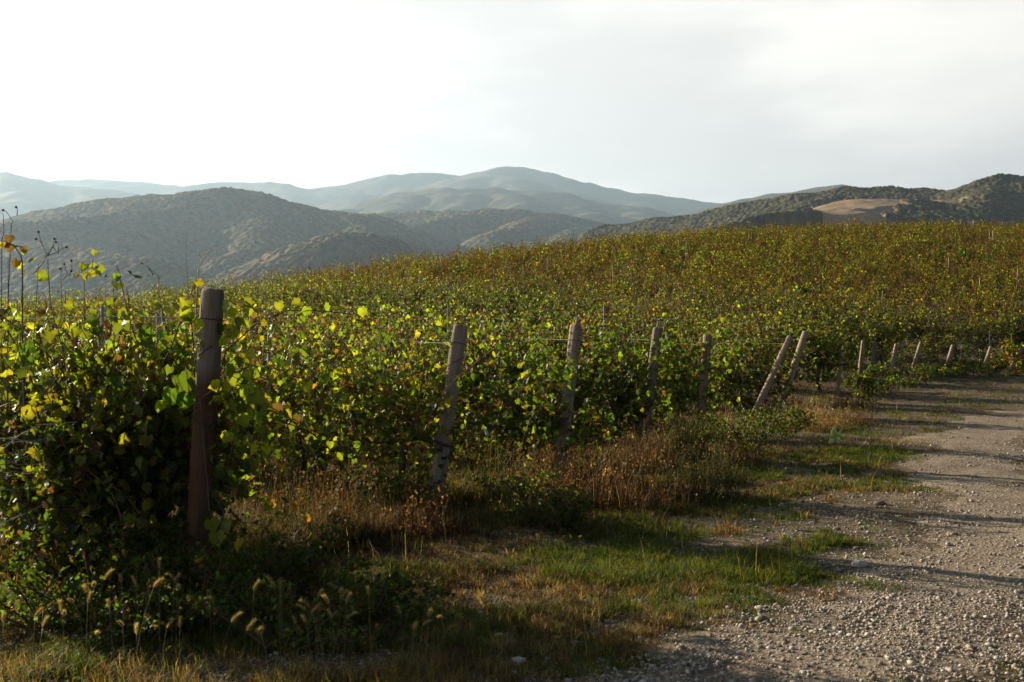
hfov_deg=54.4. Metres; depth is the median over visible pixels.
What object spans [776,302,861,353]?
grapevine
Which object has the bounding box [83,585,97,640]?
foxtail grass
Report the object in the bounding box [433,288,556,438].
grapevine
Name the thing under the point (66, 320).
grapevine
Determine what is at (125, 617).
weed clump
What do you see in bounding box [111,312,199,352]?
grapevine
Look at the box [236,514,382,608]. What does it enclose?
weed clump
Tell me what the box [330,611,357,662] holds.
foxtail grass
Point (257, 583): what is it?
foxtail grass
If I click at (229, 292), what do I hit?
grapevine
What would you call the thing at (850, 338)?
grapevine
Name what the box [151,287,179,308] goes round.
grapevine
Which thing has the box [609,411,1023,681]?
gravel road
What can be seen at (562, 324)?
grapevine
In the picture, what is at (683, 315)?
grapevine
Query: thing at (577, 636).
foxtail grass
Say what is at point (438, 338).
trellis wire
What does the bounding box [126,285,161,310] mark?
grapevine
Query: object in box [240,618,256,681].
foxtail grass
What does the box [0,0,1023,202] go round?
sky
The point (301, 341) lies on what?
trellis wire
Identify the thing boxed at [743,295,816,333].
grapevine
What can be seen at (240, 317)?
grapevine
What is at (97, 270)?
vine shoot
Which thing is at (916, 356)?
vineyard post
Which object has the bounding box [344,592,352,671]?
foxtail grass
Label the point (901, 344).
vineyard post
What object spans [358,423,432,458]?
weed bush
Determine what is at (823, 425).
grass tussock
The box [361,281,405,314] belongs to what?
grapevine
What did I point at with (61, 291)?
flower stalk
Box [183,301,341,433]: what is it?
grapevine
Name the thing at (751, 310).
grapevine
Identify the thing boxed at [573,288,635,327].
grapevine
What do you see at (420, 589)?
foxtail grass
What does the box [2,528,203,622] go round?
weed clump
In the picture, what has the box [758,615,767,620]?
stone
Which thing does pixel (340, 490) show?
grass tussock
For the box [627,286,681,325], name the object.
grapevine
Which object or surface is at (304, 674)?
meadow grass
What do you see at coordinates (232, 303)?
grapevine
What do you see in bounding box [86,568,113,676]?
foxtail grass
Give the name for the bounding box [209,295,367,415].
vine shoot
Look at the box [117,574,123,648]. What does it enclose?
foxtail grass
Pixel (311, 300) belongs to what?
grapevine
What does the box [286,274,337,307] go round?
grapevine
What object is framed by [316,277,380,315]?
grapevine
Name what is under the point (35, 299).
grapevine
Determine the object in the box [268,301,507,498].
grapevine
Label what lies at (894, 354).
vineyard post
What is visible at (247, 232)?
wooded hill
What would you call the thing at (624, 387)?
grapevine
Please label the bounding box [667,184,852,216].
hazy mountain
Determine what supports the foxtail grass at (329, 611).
on the ground at (922, 395)
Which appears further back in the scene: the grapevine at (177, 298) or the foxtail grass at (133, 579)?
the grapevine at (177, 298)
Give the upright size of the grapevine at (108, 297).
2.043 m
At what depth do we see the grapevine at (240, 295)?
42.61 m
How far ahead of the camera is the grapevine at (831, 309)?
32.90 m
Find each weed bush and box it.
[216,445,274,483]
[248,428,351,494]
[290,400,375,454]
[309,474,427,505]
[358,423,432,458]
[423,435,499,464]
[455,419,528,474]
[473,420,506,442]
[531,420,587,441]
[571,412,623,447]
[594,408,640,429]
[651,409,692,434]
[690,401,791,449]
[692,388,730,407]
[726,389,755,411]
[756,403,822,436]
[834,343,869,369]
[840,359,902,402]
[849,374,919,391]
[854,336,912,371]
[877,366,940,385]
[880,338,933,363]
[893,362,955,378]
[904,334,944,361]
[932,358,994,376]
[938,333,985,362]
[957,358,1020,375]
[970,338,1023,365]
[986,338,1023,373]
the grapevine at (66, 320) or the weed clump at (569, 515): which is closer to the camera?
the weed clump at (569, 515)
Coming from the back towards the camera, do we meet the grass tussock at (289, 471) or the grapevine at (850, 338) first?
the grapevine at (850, 338)
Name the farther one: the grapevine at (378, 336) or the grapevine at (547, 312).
the grapevine at (547, 312)
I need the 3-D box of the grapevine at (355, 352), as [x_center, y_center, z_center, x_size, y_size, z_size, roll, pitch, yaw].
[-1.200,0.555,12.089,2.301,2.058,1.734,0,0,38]
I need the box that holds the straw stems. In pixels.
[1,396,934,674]
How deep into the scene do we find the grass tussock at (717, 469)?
10.86 m
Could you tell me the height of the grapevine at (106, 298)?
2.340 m
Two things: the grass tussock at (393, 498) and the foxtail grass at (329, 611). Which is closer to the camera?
the foxtail grass at (329, 611)
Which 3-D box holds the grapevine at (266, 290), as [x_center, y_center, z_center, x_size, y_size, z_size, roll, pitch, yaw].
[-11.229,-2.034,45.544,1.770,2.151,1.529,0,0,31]
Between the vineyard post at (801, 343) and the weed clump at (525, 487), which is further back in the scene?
the vineyard post at (801, 343)
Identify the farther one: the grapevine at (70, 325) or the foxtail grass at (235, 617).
the grapevine at (70, 325)
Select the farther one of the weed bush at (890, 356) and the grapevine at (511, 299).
the grapevine at (511, 299)
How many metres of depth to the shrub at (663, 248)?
61.62 m
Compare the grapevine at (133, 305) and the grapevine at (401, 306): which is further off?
the grapevine at (133, 305)
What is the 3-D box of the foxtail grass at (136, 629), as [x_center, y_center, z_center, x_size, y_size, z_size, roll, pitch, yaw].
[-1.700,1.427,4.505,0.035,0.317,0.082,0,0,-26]
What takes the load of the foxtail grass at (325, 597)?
on the ground at (922, 395)
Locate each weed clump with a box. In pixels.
[0,572,128,630]
[1,502,160,590]
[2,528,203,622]
[71,583,237,645]
[94,514,209,596]
[120,539,287,627]
[152,511,332,602]
[183,575,381,652]
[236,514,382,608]
[302,564,456,625]
[358,463,444,508]
[466,465,578,511]
[502,483,597,527]
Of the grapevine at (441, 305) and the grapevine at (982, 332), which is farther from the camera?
the grapevine at (441, 305)
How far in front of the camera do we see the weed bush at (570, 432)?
14.18 m
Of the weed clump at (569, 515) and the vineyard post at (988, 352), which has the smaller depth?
the weed clump at (569, 515)
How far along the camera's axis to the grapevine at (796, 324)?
28.14 m
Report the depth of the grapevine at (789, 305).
33.48 m
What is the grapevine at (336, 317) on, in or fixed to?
on the ground at (922, 395)
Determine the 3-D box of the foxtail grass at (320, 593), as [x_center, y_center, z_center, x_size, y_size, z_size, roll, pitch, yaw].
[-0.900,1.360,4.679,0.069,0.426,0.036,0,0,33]
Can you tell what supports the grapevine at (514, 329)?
on the ground at (922, 395)
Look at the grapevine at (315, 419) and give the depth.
9.74 m
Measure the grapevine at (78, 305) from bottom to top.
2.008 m
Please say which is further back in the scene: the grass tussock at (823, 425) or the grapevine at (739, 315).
the grapevine at (739, 315)
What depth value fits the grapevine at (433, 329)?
15.29 m
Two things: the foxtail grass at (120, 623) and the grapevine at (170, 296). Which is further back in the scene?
the grapevine at (170, 296)
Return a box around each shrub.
[452,259,486,285]
[654,244,687,271]
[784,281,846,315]
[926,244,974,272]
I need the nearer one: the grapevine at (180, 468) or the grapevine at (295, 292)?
the grapevine at (180, 468)
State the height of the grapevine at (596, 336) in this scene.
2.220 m
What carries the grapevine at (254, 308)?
on the ground at (922, 395)
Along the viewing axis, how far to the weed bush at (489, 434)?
14.40 m
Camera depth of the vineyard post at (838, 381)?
24.51 m
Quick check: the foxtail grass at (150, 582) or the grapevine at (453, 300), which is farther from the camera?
the grapevine at (453, 300)
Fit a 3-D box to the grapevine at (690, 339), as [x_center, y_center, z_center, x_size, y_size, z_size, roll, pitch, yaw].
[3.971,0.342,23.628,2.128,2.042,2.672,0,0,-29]
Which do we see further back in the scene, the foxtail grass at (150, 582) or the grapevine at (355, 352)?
the grapevine at (355, 352)
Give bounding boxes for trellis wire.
[0,316,198,320]
[11,340,450,345]
[18,322,774,343]
[46,319,799,339]
[97,337,638,341]
[113,338,561,341]
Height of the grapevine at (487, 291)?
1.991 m
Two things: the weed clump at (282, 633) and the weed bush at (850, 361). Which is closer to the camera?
the weed clump at (282, 633)
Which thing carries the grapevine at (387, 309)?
on the ground at (922, 395)
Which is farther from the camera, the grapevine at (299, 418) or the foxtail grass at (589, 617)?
the grapevine at (299, 418)
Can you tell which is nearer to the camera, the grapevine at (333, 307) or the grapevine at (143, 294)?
the grapevine at (333, 307)
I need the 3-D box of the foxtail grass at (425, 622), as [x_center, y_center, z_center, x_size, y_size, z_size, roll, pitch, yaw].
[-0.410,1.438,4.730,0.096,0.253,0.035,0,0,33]
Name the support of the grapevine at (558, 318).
on the ground at (922, 395)
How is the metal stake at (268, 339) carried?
on the ground at (922, 395)
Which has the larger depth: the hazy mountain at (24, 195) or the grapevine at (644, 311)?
the hazy mountain at (24, 195)
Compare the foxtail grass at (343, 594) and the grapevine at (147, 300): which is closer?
the foxtail grass at (343, 594)
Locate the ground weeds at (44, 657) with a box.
[0,393,1010,681]
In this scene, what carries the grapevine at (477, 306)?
on the ground at (922, 395)
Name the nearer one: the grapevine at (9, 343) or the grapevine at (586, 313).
the grapevine at (9, 343)
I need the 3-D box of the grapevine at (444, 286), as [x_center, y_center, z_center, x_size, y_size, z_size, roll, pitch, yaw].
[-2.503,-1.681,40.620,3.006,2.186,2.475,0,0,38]
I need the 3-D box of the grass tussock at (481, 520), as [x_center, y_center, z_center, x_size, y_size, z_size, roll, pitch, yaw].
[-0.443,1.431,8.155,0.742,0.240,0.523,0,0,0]
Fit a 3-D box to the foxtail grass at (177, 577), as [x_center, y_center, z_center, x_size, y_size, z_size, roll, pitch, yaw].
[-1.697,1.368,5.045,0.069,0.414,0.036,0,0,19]
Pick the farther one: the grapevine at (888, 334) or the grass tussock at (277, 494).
the grapevine at (888, 334)
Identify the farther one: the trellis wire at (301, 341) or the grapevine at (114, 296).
the grapevine at (114, 296)
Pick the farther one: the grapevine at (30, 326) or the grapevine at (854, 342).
the grapevine at (854, 342)
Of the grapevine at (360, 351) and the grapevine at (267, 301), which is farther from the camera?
the grapevine at (267, 301)
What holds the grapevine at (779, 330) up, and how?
on the ground at (922, 395)
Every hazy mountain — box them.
[0,172,162,219]
[49,166,722,214]
[336,187,676,223]
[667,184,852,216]
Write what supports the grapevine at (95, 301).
on the ground at (922, 395)
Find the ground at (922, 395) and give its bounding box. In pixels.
[0,241,1023,681]
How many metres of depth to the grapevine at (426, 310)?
24.11 m
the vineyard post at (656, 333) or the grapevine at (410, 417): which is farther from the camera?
the vineyard post at (656, 333)
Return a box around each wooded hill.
[0,187,444,310]
[369,208,606,277]
[577,173,1023,257]
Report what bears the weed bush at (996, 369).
on the ground at (922, 395)
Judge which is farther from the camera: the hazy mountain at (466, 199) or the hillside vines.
the hazy mountain at (466, 199)
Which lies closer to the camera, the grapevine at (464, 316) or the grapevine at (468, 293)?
the grapevine at (464, 316)
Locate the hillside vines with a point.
(810, 248)
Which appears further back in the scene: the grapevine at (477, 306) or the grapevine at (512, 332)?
the grapevine at (477, 306)
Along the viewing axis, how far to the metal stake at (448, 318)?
18.99 m
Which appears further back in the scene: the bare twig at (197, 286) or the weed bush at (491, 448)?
the weed bush at (491, 448)
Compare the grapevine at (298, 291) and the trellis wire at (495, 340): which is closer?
the trellis wire at (495, 340)
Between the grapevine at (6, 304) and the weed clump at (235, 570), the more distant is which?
the grapevine at (6, 304)
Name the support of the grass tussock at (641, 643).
on the gravel road
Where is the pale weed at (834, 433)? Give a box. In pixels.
[828,423,843,444]
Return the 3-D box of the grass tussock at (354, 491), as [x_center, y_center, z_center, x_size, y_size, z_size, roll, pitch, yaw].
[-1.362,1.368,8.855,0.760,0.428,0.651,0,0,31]
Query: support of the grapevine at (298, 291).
on the ground at (922, 395)
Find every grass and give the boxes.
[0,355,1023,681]
[0,359,1023,681]
[0,572,15,620]
[0,612,5,622]
[0,630,501,681]
[32,606,43,666]
[37,615,48,674]
[41,598,57,640]
[47,576,52,632]
[57,599,63,658]
[66,597,82,636]
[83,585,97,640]
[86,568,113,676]
[86,590,93,649]
[90,580,96,630]
[105,598,112,655]
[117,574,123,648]
[117,619,124,668]
[131,575,138,613]
[134,622,138,680]
[136,576,163,662]
[144,577,154,631]
[156,558,161,652]
[161,618,175,674]
[164,572,187,625]
[172,572,179,622]
[175,583,180,629]
[177,615,182,679]
[208,595,214,635]
[215,611,241,681]
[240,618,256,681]
[251,578,260,660]
[257,625,262,680]
[291,614,298,670]
[296,604,322,658]
[297,598,324,672]
[300,614,311,671]
[305,603,321,665]
[315,587,324,668]
[321,593,331,668]
[326,582,353,643]
[327,608,334,666]
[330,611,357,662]
[337,589,350,661]
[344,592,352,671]
[365,587,371,671]
[395,604,402,662]
[402,586,423,641]
[409,620,418,680]
[414,588,439,651]
[418,619,430,656]
[421,569,445,630]
[425,608,433,677]
[430,557,443,635]
[432,614,442,652]
[434,624,457,659]
[571,632,582,663]
[585,614,597,658]
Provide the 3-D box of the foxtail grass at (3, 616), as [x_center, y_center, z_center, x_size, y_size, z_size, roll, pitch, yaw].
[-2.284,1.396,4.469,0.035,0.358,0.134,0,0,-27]
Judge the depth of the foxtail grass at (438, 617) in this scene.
4.77 m
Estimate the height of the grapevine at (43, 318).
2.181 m
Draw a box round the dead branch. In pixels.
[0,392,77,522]
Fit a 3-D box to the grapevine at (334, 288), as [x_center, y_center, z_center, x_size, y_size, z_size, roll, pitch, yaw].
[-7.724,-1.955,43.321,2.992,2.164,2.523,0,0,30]
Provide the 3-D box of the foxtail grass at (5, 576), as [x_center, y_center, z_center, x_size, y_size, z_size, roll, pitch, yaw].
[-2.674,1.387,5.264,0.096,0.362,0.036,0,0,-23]
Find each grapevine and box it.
[0,258,344,548]
[0,290,121,559]
[0,291,44,328]
[0,298,55,385]
[0,298,58,339]
[0,299,40,329]
[0,303,35,369]
[0,307,89,411]
[0,347,171,586]
[1,287,355,543]
[8,302,72,332]
[8,311,74,359]
[8,327,96,368]
[9,321,174,526]
[10,311,80,338]
[12,297,363,559]
[13,299,43,331]
[17,288,53,312]
[18,295,49,323]
[21,296,57,318]
[27,300,161,353]
[29,310,156,365]
[34,322,138,382]
[37,288,66,319]
[41,308,82,335]
[42,298,92,331]
[45,289,100,316]
[46,297,96,364]
[46,300,72,330]
[51,289,77,319]
[52,287,83,304]
[55,291,112,318]
[55,295,99,320]
[60,293,123,342]
[64,305,101,336]
[80,289,118,309]
[80,303,153,331]
[83,314,258,443]
[84,287,130,303]
[89,286,135,319]
[89,290,135,315]
[100,291,153,314]
[110,311,155,350]
[111,304,156,340]
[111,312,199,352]
[111,315,191,354]
[115,296,142,322]
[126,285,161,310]
[128,308,311,466]
[130,286,193,323]
[131,285,161,322]
[131,286,160,303]
[132,300,266,388]
[133,295,165,323]
[134,296,178,333]
[135,309,196,346]
[139,286,186,315]
[142,278,181,304]
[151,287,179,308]
[152,288,199,315]
[164,304,229,342]
[166,279,193,315]
[170,281,213,307]
[174,326,229,365]
[183,277,211,307]
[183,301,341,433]
[186,314,271,379]
[208,281,235,305]
[215,276,238,302]
[221,301,439,487]
[221,309,266,356]
[222,280,260,306]
[223,294,259,318]
[223,303,277,353]
[223,319,283,380]
[224,285,247,307]
[225,291,267,317]
[227,304,324,376]
[230,288,293,335]
[230,318,321,421]
[233,288,292,325]
[240,304,296,338]
[240,311,405,452]
[243,282,278,322]
[246,275,279,304]
[250,326,362,424]
[255,301,313,337]
[256,269,296,306]
[256,278,307,311]
[265,301,316,348]
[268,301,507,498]
[269,283,316,319]
[269,294,324,334]
[271,305,332,355]
[273,275,326,315]
[273,278,316,308]
[273,311,368,394]
[283,309,367,375]
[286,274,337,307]
[286,277,348,314]
[292,286,335,324]
[298,303,363,346]
[303,305,456,460]
[304,272,357,308]
[307,284,357,313]
[312,300,362,333]
[313,290,391,339]
[314,306,440,422]
[315,308,377,364]
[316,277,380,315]
[319,291,364,325]
[328,310,411,363]
[329,320,401,392]
[330,272,398,304]
[335,284,383,332]
[349,275,394,305]
[349,304,424,356]
[351,297,430,333]
[352,313,421,346]
[359,309,447,373]
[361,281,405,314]
[366,293,412,325]
[366,312,591,463]
[366,314,485,425]
[369,286,426,320]
[370,288,439,327]
[372,277,423,304]
[384,304,458,371]
[385,301,430,341]
[388,301,446,348]
[395,268,462,307]
[404,303,472,349]
[407,287,448,319]
[408,284,450,328]
[415,274,486,312]
[417,301,473,343]
[418,299,530,343]
[431,278,480,323]
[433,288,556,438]
[433,306,489,342]
[435,309,525,406]
[446,295,557,421]
[446,320,519,371]
[447,279,491,308]
[448,289,486,326]
[448,322,617,471]
[450,283,515,324]
[455,280,515,313]
[465,297,531,325]
[466,299,625,416]
[469,311,550,369]
[479,308,533,343]
[480,291,518,321]
[484,325,610,438]
[491,295,551,332]
[493,312,533,343]
[494,307,604,369]
[496,276,542,316]
[496,310,543,336]
[508,276,579,318]
[509,289,553,323]
[524,293,588,334]
[531,302,611,341]
[533,294,585,327]
[542,314,591,347]
[545,306,620,358]
[547,296,675,442]
[548,284,596,316]
[552,313,700,416]
[554,298,611,339]
[558,287,598,337]
[561,282,638,314]
[564,308,641,377]
[567,303,625,344]
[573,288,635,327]
[574,301,632,336]
[591,311,694,381]
[598,292,681,348]
[599,282,633,333]
[599,297,683,356]
[604,314,689,407]
[610,312,739,433]
[619,291,679,337]
[626,313,707,370]
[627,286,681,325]
[629,279,704,327]
[647,306,714,356]
[648,294,711,337]
[649,305,712,343]
[659,296,741,341]
[662,319,760,402]
[676,282,749,329]
[678,317,743,360]
[679,315,776,397]
[686,284,771,327]
[687,301,750,340]
[692,300,793,384]
[698,305,841,399]
[706,298,771,333]
[714,319,833,411]
[724,310,783,352]
[729,302,843,385]
[735,280,808,324]
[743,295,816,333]
[753,305,841,367]
[762,286,840,331]
[771,309,882,391]
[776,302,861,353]
[784,311,868,375]
[787,281,869,331]
[819,294,888,358]
[842,288,923,344]
[844,303,933,364]
[863,301,949,347]
[878,292,982,357]
[939,304,1019,361]
[970,293,1023,364]
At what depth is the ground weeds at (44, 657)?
6.20 m
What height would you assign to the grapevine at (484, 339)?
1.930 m
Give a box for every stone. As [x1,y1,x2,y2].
[506,656,525,665]
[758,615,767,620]
[851,560,868,567]
[873,501,886,504]
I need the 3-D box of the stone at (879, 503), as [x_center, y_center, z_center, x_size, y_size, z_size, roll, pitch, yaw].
[3.471,1.535,9.385,0.112,0.060,0.097,0,0,33]
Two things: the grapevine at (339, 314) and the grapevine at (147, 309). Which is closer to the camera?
the grapevine at (339, 314)
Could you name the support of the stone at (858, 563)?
on the gravel road
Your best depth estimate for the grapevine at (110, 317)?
29.92 m
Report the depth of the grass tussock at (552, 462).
9.99 m
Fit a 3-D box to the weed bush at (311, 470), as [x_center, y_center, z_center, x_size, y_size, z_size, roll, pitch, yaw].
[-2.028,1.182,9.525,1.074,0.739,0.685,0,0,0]
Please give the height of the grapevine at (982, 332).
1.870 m
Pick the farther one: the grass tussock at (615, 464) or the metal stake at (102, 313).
the grass tussock at (615, 464)
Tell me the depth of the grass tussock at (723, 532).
8.09 m
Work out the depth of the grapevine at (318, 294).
40.42 m
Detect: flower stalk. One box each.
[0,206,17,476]
[31,230,67,392]
[59,259,71,355]
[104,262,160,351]
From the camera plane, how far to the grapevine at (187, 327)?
13.79 m
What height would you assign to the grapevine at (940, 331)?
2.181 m
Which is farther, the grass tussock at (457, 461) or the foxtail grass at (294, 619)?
the grass tussock at (457, 461)
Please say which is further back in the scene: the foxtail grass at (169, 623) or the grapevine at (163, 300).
the grapevine at (163, 300)
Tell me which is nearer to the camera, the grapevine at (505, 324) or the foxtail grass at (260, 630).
the foxtail grass at (260, 630)
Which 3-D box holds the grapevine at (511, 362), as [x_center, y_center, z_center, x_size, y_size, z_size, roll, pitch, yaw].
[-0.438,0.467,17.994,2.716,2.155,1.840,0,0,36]
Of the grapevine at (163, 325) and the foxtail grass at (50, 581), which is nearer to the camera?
the foxtail grass at (50, 581)
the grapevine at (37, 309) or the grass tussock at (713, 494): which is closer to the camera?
the grass tussock at (713, 494)
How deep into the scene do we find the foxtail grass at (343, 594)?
4.86 m
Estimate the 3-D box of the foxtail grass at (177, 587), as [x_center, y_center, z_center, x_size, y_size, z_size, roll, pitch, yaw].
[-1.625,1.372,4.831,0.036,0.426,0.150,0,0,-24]
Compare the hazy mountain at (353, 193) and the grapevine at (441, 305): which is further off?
the hazy mountain at (353, 193)
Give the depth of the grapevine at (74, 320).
14.78 m
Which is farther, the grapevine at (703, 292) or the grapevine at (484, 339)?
the grapevine at (703, 292)
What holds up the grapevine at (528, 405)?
on the ground at (922, 395)
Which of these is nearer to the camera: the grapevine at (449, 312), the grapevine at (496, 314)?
the grapevine at (449, 312)
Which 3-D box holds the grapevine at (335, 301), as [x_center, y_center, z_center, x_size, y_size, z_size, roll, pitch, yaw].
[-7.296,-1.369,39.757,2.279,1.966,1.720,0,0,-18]
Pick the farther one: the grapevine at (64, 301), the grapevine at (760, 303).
the grapevine at (64, 301)
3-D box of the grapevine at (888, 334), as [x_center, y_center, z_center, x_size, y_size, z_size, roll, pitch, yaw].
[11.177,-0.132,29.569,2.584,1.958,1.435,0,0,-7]
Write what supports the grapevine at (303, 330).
on the ground at (922, 395)
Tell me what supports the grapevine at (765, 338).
on the ground at (922, 395)
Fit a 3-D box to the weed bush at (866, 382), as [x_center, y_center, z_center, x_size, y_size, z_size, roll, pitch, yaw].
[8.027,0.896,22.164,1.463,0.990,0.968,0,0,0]
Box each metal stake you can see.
[101,306,103,344]
[156,313,158,343]
[161,309,163,329]
[267,313,269,472]
[447,305,448,334]
[603,305,604,344]
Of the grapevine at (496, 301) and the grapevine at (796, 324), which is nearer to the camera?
the grapevine at (796, 324)
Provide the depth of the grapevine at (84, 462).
6.03 m
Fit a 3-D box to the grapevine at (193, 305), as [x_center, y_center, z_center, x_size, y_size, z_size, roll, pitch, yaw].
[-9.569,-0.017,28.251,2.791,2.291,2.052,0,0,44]
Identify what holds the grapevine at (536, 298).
on the ground at (922, 395)
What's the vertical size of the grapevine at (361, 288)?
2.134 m
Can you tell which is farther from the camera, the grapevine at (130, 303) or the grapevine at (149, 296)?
the grapevine at (149, 296)
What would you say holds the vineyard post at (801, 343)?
on the ground at (922, 395)
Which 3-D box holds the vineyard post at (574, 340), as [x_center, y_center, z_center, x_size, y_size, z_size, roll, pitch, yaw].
[0.591,0.802,10.944,0.154,1.995,0.154,7,-3,-8]
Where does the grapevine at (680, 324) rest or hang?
on the ground at (922, 395)
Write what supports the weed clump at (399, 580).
on the ground at (922, 395)
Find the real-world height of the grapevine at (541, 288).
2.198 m
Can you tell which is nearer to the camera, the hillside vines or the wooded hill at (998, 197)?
the hillside vines
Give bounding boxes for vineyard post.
[184,287,223,585]
[428,324,467,505]
[553,324,581,473]
[638,327,661,444]
[697,334,711,431]
[751,335,792,414]
[775,331,807,413]
[835,346,845,391]
[858,340,864,372]
[870,341,877,376]
[888,344,898,371]
[894,341,904,369]
[911,342,922,366]
[945,345,953,366]
[984,346,991,366]
[1005,349,1021,376]
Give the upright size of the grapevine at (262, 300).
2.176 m
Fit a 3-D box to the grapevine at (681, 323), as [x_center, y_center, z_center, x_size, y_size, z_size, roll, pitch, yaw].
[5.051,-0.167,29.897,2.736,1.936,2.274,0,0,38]
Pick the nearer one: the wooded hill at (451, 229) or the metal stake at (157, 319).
the metal stake at (157, 319)
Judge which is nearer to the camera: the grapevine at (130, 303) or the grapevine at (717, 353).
the grapevine at (717, 353)
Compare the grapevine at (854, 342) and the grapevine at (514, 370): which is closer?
the grapevine at (514, 370)
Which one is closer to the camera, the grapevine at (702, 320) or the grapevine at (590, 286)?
the grapevine at (702, 320)
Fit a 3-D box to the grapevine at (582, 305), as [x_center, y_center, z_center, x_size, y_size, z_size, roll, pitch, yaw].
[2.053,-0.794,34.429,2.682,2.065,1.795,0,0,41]
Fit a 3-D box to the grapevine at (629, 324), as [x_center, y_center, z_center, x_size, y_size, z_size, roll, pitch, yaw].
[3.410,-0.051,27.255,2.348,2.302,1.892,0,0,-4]
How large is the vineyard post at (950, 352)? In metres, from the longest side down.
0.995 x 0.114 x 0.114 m
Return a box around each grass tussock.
[225,448,344,522]
[236,473,352,554]
[252,456,326,504]
[272,455,406,545]
[285,454,390,506]
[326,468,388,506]
[329,435,446,524]
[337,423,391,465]
[339,437,465,502]
[370,483,478,541]
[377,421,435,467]
[426,420,504,476]
[428,504,500,533]
[448,426,558,497]
[467,444,612,511]
[485,433,603,492]
[493,493,573,524]
[533,427,702,514]
[538,419,668,491]
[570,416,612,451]
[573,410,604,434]
[598,638,652,656]
[600,414,702,473]
[632,440,764,507]
[635,411,728,462]
[650,397,735,444]
[661,431,753,486]
[664,577,730,592]
[693,422,776,469]
[706,513,751,536]
[763,394,852,431]
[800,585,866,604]
[823,393,880,426]
[827,382,874,408]
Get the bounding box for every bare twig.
[185,232,189,345]
[193,245,216,343]
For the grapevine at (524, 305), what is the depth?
32.62 m
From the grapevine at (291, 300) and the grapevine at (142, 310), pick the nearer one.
the grapevine at (142, 310)
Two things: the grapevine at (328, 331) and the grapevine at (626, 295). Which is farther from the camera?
the grapevine at (626, 295)
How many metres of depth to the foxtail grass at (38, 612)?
4.47 m
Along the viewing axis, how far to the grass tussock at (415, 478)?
9.26 m
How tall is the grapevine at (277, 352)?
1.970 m
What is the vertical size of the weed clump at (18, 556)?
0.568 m
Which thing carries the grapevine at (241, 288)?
on the ground at (922, 395)
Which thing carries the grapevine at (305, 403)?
on the ground at (922, 395)
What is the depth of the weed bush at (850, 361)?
28.87 m
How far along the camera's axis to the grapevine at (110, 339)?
11.54 m
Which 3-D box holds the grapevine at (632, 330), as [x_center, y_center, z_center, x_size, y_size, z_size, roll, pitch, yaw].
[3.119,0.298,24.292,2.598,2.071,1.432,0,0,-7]
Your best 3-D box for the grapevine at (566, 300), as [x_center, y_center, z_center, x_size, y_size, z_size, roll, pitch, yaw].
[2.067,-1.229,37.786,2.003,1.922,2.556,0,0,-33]
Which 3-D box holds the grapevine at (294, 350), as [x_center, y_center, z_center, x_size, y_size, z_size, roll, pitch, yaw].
[-3.218,0.616,10.449,1.981,1.924,2.294,0,0,-18]
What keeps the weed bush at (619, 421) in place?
on the ground at (922, 395)
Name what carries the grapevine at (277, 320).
on the ground at (922, 395)
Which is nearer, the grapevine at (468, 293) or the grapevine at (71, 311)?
the grapevine at (71, 311)
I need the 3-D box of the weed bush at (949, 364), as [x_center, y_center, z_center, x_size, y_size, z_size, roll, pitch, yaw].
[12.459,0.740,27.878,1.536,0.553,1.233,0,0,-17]
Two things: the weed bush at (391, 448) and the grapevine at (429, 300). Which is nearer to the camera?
the weed bush at (391, 448)
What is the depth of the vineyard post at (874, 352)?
26.95 m
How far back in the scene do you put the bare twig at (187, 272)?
8.00 m
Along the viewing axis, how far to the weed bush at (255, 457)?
9.69 m
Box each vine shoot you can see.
[0,235,27,469]
[73,249,105,478]
[155,297,267,562]
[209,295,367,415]
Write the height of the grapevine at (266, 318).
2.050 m
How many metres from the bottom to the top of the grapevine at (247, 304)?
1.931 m
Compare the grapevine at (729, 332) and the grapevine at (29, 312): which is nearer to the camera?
the grapevine at (729, 332)
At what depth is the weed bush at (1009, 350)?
28.10 m
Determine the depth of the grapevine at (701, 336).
26.26 m
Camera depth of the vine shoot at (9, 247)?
6.39 m
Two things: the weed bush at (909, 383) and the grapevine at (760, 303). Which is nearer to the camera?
the weed bush at (909, 383)
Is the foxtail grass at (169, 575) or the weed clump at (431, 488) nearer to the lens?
the foxtail grass at (169, 575)
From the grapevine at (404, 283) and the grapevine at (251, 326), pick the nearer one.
the grapevine at (251, 326)
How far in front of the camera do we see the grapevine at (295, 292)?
41.01 m
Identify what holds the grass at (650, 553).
on the ground at (922, 395)
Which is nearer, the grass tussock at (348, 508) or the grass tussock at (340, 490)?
the grass tussock at (348, 508)
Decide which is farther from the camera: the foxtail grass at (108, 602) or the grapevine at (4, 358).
the grapevine at (4, 358)
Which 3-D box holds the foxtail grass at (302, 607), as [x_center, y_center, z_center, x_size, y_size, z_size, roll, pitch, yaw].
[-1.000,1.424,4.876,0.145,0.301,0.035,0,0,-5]
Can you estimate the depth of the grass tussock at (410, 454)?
11.20 m
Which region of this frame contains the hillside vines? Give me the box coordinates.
[131,216,1023,345]
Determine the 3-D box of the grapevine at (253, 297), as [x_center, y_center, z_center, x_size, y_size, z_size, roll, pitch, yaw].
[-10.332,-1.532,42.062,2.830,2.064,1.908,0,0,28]
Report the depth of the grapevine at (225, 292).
42.86 m
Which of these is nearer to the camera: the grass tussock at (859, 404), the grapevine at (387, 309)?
the grass tussock at (859, 404)
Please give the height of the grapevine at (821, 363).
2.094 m

